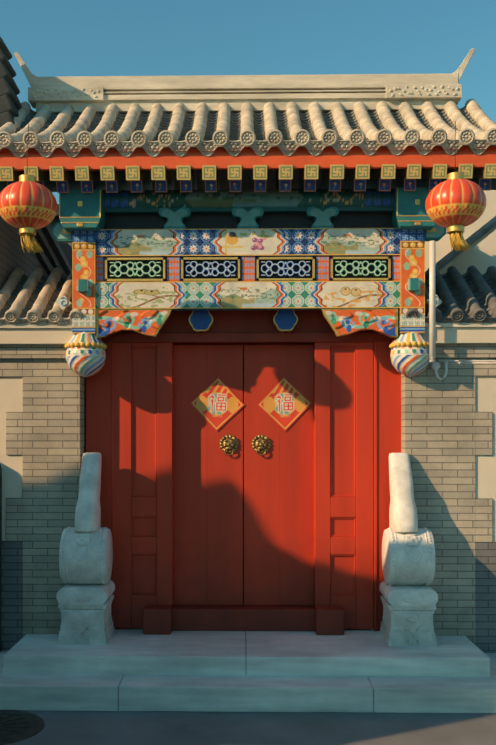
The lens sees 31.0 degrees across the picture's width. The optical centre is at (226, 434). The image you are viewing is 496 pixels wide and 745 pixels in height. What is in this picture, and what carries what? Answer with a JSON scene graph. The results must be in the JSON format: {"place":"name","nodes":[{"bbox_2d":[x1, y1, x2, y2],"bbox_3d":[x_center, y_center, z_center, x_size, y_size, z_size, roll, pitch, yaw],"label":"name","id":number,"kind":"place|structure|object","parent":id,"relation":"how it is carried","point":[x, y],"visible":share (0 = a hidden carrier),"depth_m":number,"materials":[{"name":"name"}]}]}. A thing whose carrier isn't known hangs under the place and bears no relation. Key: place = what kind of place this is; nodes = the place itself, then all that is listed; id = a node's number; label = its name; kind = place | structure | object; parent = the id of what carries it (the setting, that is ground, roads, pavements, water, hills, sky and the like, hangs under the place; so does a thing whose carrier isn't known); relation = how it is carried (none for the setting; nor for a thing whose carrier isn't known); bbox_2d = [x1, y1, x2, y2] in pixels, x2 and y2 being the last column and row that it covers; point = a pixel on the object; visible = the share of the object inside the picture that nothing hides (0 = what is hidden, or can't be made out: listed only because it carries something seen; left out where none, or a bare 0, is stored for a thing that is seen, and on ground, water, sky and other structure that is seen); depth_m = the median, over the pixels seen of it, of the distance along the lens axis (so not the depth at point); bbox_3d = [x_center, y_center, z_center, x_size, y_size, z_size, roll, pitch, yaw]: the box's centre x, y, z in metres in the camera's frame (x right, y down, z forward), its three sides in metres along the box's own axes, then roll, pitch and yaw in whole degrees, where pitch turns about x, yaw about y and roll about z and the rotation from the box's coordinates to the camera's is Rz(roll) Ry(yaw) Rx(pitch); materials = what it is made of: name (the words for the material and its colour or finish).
{"place":"outdoors","nodes":[
{"label":"outdoors","id":0,"kind":"place"},
{"bbox_2d":[50,204,71,246],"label":"building","id":1,"kind":"structure","parent":0,"point":[56,219],"depth_m":12.21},
{"bbox_2d":[59,189,104,231],"bbox_3d":[-1.120,-1.749,7.510,0.325,0.298,1.208,0,0,1],"label":"beam end","id":2,"kind":"object","parent":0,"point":[79,210],"visible":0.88,"depth_m":6.92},
{"bbox_2d":[14,48,474,112],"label":"roof ridge","id":3,"kind":"structure","parent":0,"point":[257,92],"depth_m":7.97,"materials":[{"name":"beige stone"}]},
{"bbox_2d":[0,0,495,203],"label":"sky","id":4,"kind":"structure","parent":0,"point":[53,38],"materials":[{"name":"blue"}]},
{"bbox_2d":[102,189,395,228],"bbox_3d":[0.179,-1.788,7.072,2.376,0.298,0.155,0,0,1],"label":"eave purlin","id":5,"kind":"object","parent":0,"point":[367,208],"visible":0.71,"depth_m":7.03,"materials":[{"name":"teal wood"}]},
{"bbox_2d":[78,149,404,189],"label":"roof deck","id":6,"kind":"structure","parent":5,"relation":"on","point":[247,182],"depth_m":8.84,"materials":[{"name":"red wood"}]},
{"bbox_2d":[0,164,495,192],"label":"eave rafters","id":7,"kind":"object","parent":6,"relation":"attached to","point":[359,177],"visible":0.9,"depth_m":6.82,"materials":[{"name":"red wood"}]},
{"bbox_2d":[0,124,57,253],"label":"lantern","id":8,"kind":"object","parent":7,"relation":"hanging from","point":[28,206],"visible":1,"depth_m":6.13,"materials":[{"name":"fabric"}]},
{"bbox_2d":[96,228,399,310],"bbox_3d":[0.170,-1.305,7.073,2.418,0.628,0.116,0,0,1],"label":"painted frieze panel","id":9,"kind":"object","parent":7,"relation":"attached to","point":[256,269],"visible":1,"depth_m":7.02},
{"bbox_2d":[51,222,71,309],"bbox_3d":[-1.297,-1.333,7.094,0.167,0.694,0.087,0,0,1],"label":"beam tenon","id":10,"kind":"object","parent":9,"relation":"attached to","point":[60,233],"visible":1,"depth_m":7.06,"materials":[{"name":"teal wood"}]},
{"bbox_2d":[96,309,171,337],"bbox_3d":[-0.730,-0.877,7.069,0.599,0.226,0.076,0,0,1],"label":"decorative bracket","id":11,"kind":"object","parent":9,"relation":"attached to","point":[149,322],"visible":1,"depth_m":7.04,"materials":[{"name":"multicoloured paint"}]},
{"bbox_2d":[159,206,338,228],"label":"brackets","id":12,"kind":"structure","parent":9,"relation":"attached to","point":[318,216],"depth_m":7.02,"materials":[{"name":"paint"}]},
{"bbox_2d":[321,308,397,337],"bbox_3d":[1.047,-0.877,7.034,0.599,0.226,0.076,0,0,1],"label":"decorative bracket","id":13,"kind":"object","parent":9,"relation":"attached to","point":[347,321],"visible":1,"depth_m":7.01,"materials":[{"name":"multicoloured paint"}]},
{"bbox_2d":[425,224,445,305],"bbox_3d":[1.641,-1.336,7.037,0.167,0.688,0.087,0,0,1],"label":"beam tenon","id":14,"kind":"object","parent":9,"relation":"attached to","point":[436,232],"visible":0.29,"depth_m":7.00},
{"bbox_2d":[0,145,495,170],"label":"eave fascia","id":15,"kind":"structure","parent":7,"relation":"attached to","point":[246,158],"depth_m":6.66,"materials":[{"name":"red wood"}]},
{"bbox_2d":[425,121,485,251],"bbox_3d":[1.591,-1.726,6.202,0.409,0.910,0.409,0,0,1],"label":"lantern","id":16,"kind":"object","parent":7,"relation":"hanging from","point":[455,203],"visible":1,"depth_m":6.08,"materials":[{"name":"fabric"}]},
{"bbox_2d":[0,99,495,157],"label":"gate roof tiles","id":17,"kind":"object","parent":6,"relation":"on","point":[313,130],"visible":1,"depth_m":7.28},
{"bbox_2d":[392,187,435,229],"bbox_3d":[1.482,-1.749,7.460,0.326,0.298,1.208,0,0,1],"label":"beam end","id":18,"kind":"object","parent":5,"relation":"attached to","point":[409,212],"visible":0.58,"depth_m":6.87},
{"bbox_2d":[389,229,429,376],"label":"hanging column","id":19,"kind":"structure","parent":18,"relation":"hanging from","point":[409,351],"depth_m":6.97,"materials":[{"name":"paint"}]},
{"bbox_2d":[7,631,495,744],"bbox_3d":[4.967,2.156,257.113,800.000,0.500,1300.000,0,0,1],"label":"road","id":20,"kind":"structure","parent":0,"point":[118,727],"depth_m":5.80,"materials":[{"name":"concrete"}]},
{"bbox_2d":[0,710,43,744],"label":"manhole cover","id":21,"kind":"object","parent":20,"relation":"on","point":[16,725],"visible":1,"depth_m":5.84,"materials":[{"name":"metal"}]},
{"bbox_2d":[0,215,71,289],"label":"building","id":22,"kind":"structure","parent":20,"relation":"on","point":[49,258],"depth_m":8.46,"materials":[{"name":"tile"}]},
{"bbox_2d":[0,37,71,266],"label":"roof","id":23,"kind":"structure","parent":22,"relation":"on","point":[10,105],"depth_m":7.59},
{"bbox_2d":[0,328,85,650],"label":"wall","id":24,"kind":"structure","parent":20,"relation":"on","point":[42,417],"depth_m":7.18,"materials":[{"name":"grey brick"}]},
{"bbox_2d":[0,464,1,650],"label":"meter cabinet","id":25,"kind":"object","parent":24,"relation":"attached to","point":[0,542],"visible":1,"depth_m":7.16,"materials":[{"name":"metal"}]},
{"bbox_2d":[0,267,81,327],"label":"roof tiles","id":26,"kind":"structure","parent":24,"relation":"on","point":[29,301],"depth_m":7.35,"materials":[{"name":"grey tile"}]},
{"bbox_2d":[64,231,106,376],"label":"hanging column","id":27,"kind":"structure","parent":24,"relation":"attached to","point":[85,346],"depth_m":7.02,"materials":[{"name":"paint"}]},
{"bbox_2d":[3,628,489,677],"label":"stone platform","id":28,"kind":"structure","parent":20,"relation":"on","point":[349,652],"depth_m":6.48,"materials":[{"name":"stone"}]},
{"bbox_2d":[56,452,114,644],"bbox_3d":[-1.096,0.873,6.996,0.389,1.457,0.505,0,0,1],"label":"stone drum","id":29,"kind":"object","parent":28,"relation":"on","point":[84,596],"visible":1,"depth_m":6.83,"materials":[{"name":"stone"}]},
{"bbox_2d":[86,310,400,634],"bbox_3d":[0.147,-0.096,7.340,2.600,3.395,0.400,0,0,1],"label":"door frame","id":30,"kind":"object","parent":28,"relation":"on","point":[357,409],"visible":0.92,"depth_m":7.32,"materials":[{"name":"red wood"}]},
{"bbox_2d":[189,310,212,331],"bbox_3d":[-0.204,-0.926,7.242,0.196,0.184,0.108,0,0,1],"label":"door clasp","id":31,"kind":"structure","parent":30,"relation":"attached to","point":[200,320],"depth_m":7.19,"materials":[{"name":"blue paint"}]},
{"bbox_2d":[173,345,242,604],"bbox_3d":[-0.160,0.336,7.471,0.597,2.167,0.050,0,0,1],"label":"door leaf","id":32,"kind":"object","parent":30,"relation":"attached to","point":[207,521],"visible":0.75,"depth_m":7.45,"materials":[{"name":"red wood"}]},
{"bbox_2d":[190,377,243,430],"bbox_3d":[-0.074,-0.254,7.437,0.457,0.457,0.007,0,0,1],"label":"door poster","id":33,"kind":"object","parent":32,"relation":"attached to","point":[217,403],"visible":1,"depth_m":7.44,"materials":[{"name":"paper"}]},
{"bbox_2d":[219,435,238,455],"bbox_3d":[0.021,0.088,7.429,0.160,0.176,0.079,0,0,1],"label":"door knocker","id":34,"kind":"object","parent":32,"relation":"attached to","point":[228,443],"visible":0.98,"depth_m":7.42,"materials":[{"name":"brown metal"}]},
{"bbox_2d":[244,345,313,604],"bbox_3d":[0.446,0.336,7.459,0.597,2.167,0.050,0,0,1],"label":"door leaf","id":35,"kind":"object","parent":30,"relation":"attached to","point":[279,522],"visible":0.77,"depth_m":7.43,"materials":[{"name":"red wood"}]},
{"bbox_2d":[251,435,270,455],"bbox_3d":[0.289,0.088,7.423,0.161,0.176,0.079,0,0,1],"label":"door knocker","id":36,"kind":"object","parent":35,"relation":"attached to","point":[260,443],"visible":1,"depth_m":7.42,"materials":[{"name":"brown metal"}]},
{"bbox_2d":[257,377,311,430],"bbox_3d":[0.484,-0.254,7.426,0.457,0.457,0.006,0,0,1],"label":"door poster","id":37,"kind":"object","parent":35,"relation":"attached to","point":[284,403],"visible":1,"depth_m":7.43,"materials":[{"name":"paper"}]},
{"bbox_2d":[273,310,297,331],"bbox_3d":[0.478,-0.926,7.229,0.196,0.184,0.108,0,0,1],"label":"door clasp","id":38,"kind":"structure","parent":30,"relation":"attached to","point":[285,320],"depth_m":7.18,"materials":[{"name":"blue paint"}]},
{"bbox_2d":[379,453,437,645],"bbox_3d":[1.415,0.873,6.948,0.380,1.457,0.505,0,0,1],"label":"stone drum","id":39,"kind":"object","parent":28,"relation":"on","point":[409,597],"visible":1,"depth_m":6.79,"materials":[{"name":"stone"}]},
{"bbox_2d":[0,651,495,712],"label":"stone step","id":40,"kind":"object","parent":20,"relation":"on","point":[223,693],"visible":0.81,"depth_m":6.15,"materials":[{"name":"stone"}]},
{"bbox_2d":[401,327,495,652],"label":"wall","id":41,"kind":"structure","parent":20,"relation":"on","point":[448,434],"depth_m":7.11,"materials":[{"name":"grey brick"}]},
{"bbox_2d":[398,266,495,327],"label":"wall roof tiles","id":42,"kind":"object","parent":41,"relation":"on","point":[468,298],"depth_m":7.26,"materials":[{"name":"tile"}]},
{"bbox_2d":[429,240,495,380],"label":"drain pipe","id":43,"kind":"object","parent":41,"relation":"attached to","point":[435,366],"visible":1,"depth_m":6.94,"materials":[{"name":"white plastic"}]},
{"bbox_2d":[425,190,495,274],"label":"building","id":44,"kind":"structure","parent":0,"point":[481,256],"depth_m":11.30,"materials":[{"name":"beige paint"}]},
{"bbox_2d":[425,216,495,273],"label":"trim","id":45,"kind":"structure","parent":44,"relation":"on","point":[449,259],"depth_m":8.68,"materials":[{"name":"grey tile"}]}
]}

